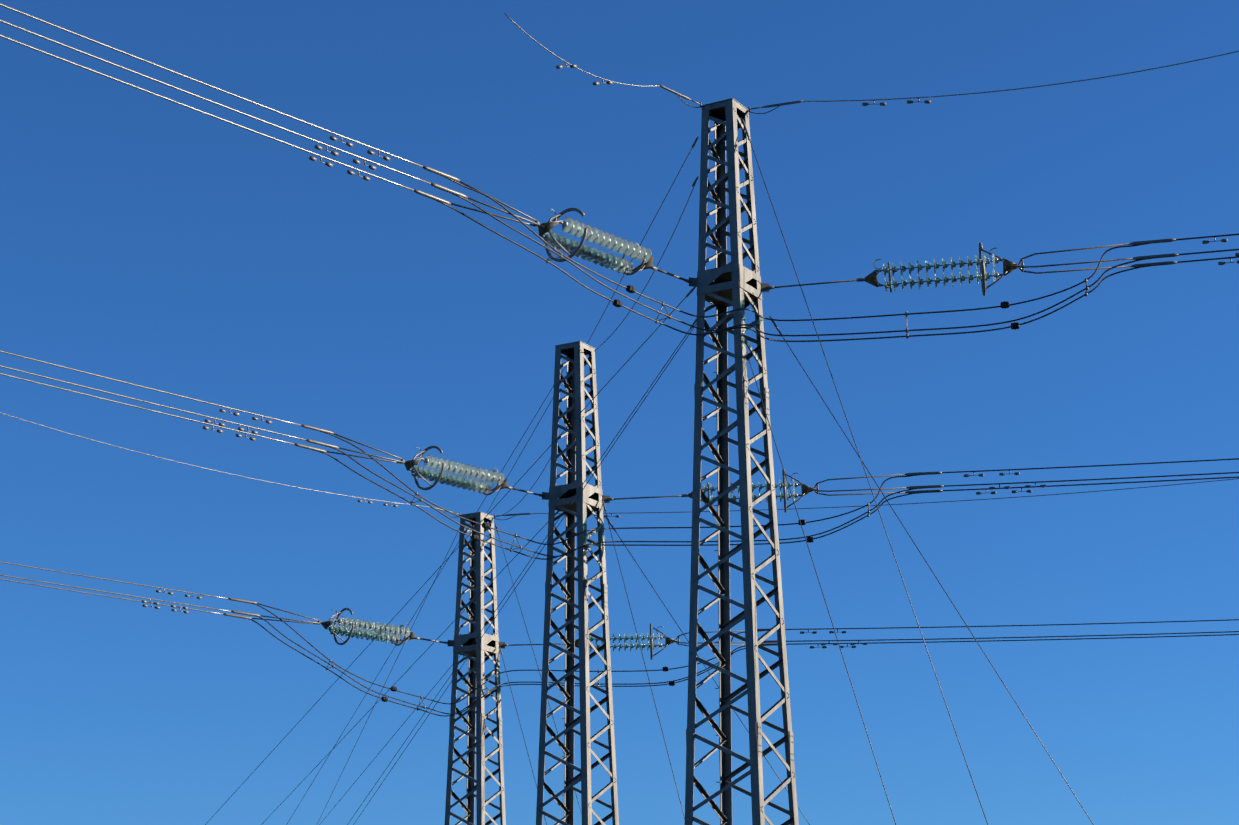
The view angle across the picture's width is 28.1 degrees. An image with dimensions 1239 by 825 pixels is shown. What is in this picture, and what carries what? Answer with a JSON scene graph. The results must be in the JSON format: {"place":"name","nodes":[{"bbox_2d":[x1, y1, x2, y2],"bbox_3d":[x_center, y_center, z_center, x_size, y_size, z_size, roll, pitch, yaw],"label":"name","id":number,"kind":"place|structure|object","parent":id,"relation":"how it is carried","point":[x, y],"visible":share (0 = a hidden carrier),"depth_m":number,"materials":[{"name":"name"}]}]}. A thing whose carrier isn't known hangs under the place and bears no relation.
{"place":"outdoors","nodes":[
{"label":"outdoors","id":0,"kind":"place"},
{"bbox_2d":[0,0,1238,824],"label":"sky","id":1,"kind":"structure","parent":0,"point":[149,240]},
{"bbox_2d":[245,176,1151,716],"bbox_3d":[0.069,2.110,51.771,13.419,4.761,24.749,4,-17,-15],"label":"jumper loops","id":2,"kind":"object","parent":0,"point":[655,528],"visible":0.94,"depth_m":49.16,"materials":[{"name":"black metal"}]},
{"bbox_2d":[141,62,1238,710],"bbox_3d":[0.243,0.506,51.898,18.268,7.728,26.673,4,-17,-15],"label":"line fittings","id":3,"kind":"object","parent":2,"relation":"on","point":[869,278],"visible":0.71,"depth_m":47.38,"materials":[{"name":"metal"}]},
{"bbox_2d":[0,3,1238,614],"bbox_3d":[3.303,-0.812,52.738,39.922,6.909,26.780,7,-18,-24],"label":"conductors","id":4,"kind":"object","parent":3,"relation":"on","point":[338,163],"visible":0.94,"depth_m":44.30,"materials":[{"name":"metal"}]},
{"bbox_2d":[329,221,998,648],"bbox_3d":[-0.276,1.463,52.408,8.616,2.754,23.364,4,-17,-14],"label":"insulator cap pins","id":5,"kind":"object","parent":3,"relation":"attached to","point":[931,281],"visible":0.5,"depth_m":50.34,"materials":[{"name":"metal"}]},
{"bbox_2d":[330,217,995,651],"bbox_3d":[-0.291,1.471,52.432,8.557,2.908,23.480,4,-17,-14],"label":"insulator glass discs","id":6,"kind":"object","parent":5,"relation":"attached to","point":[618,263],"visible":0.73,"depth_m":43.71,"materials":[{"name":"green glass"}]},
{"bbox_2d":[785,233,1238,644],"bbox_3d":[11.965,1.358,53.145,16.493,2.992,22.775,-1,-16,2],"label":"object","id":7,"kind":"object","parent":3,"relation":"on","point":[1066,485],"visible":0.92,"depth_m":63.03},
{"bbox_2d":[381,285,1019,701],"bbox_3d":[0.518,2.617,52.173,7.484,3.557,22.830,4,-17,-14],"label":"jumper weights","id":8,"kind":"object","parent":2,"relation":"on","point":[619,305],"visible":0.98,"depth_m":51.02,"materials":[{"name":"metal"}]},
{"label":"ground","id":9,"kind":"structure","parent":0,"visible":0},
{"bbox_2d":[445,512,505,824],"bbox_3d":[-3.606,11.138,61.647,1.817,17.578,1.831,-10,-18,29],"label":"mast","id":10,"kind":"object","parent":9,"relation":"on","point":[488,645],"visible":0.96,"depth_m":62.75,"materials":[{"name":"metal"}]},
{"bbox_2d":[536,341,618,824],"bbox_3d":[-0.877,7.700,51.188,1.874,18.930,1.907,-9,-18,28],"label":"mast","id":11,"kind":"object","parent":9,"relation":"on","point":[589,499],"visible":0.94,"depth_m":52.19,"materials":[{"name":"metal"}]},
{"bbox_2d":[685,98,798,824],"bbox_3d":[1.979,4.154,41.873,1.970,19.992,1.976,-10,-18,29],"label":"mast","id":12,"kind":"object","parent":9,"relation":"on","point":[723,285],"visible":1,"depth_m":42.61,"materials":[{"name":"metal"}]},
{"bbox_2d":[205,95,1093,824],"bbox_3d":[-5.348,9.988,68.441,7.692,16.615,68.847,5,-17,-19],"label":"guy and earth wires","id":13,"kind":"object","parent":12,"relation":"attached to","point":[635,561],"visible":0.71,"depth_m":48.91,"materials":[{"name":"grey metal"}]}
]}

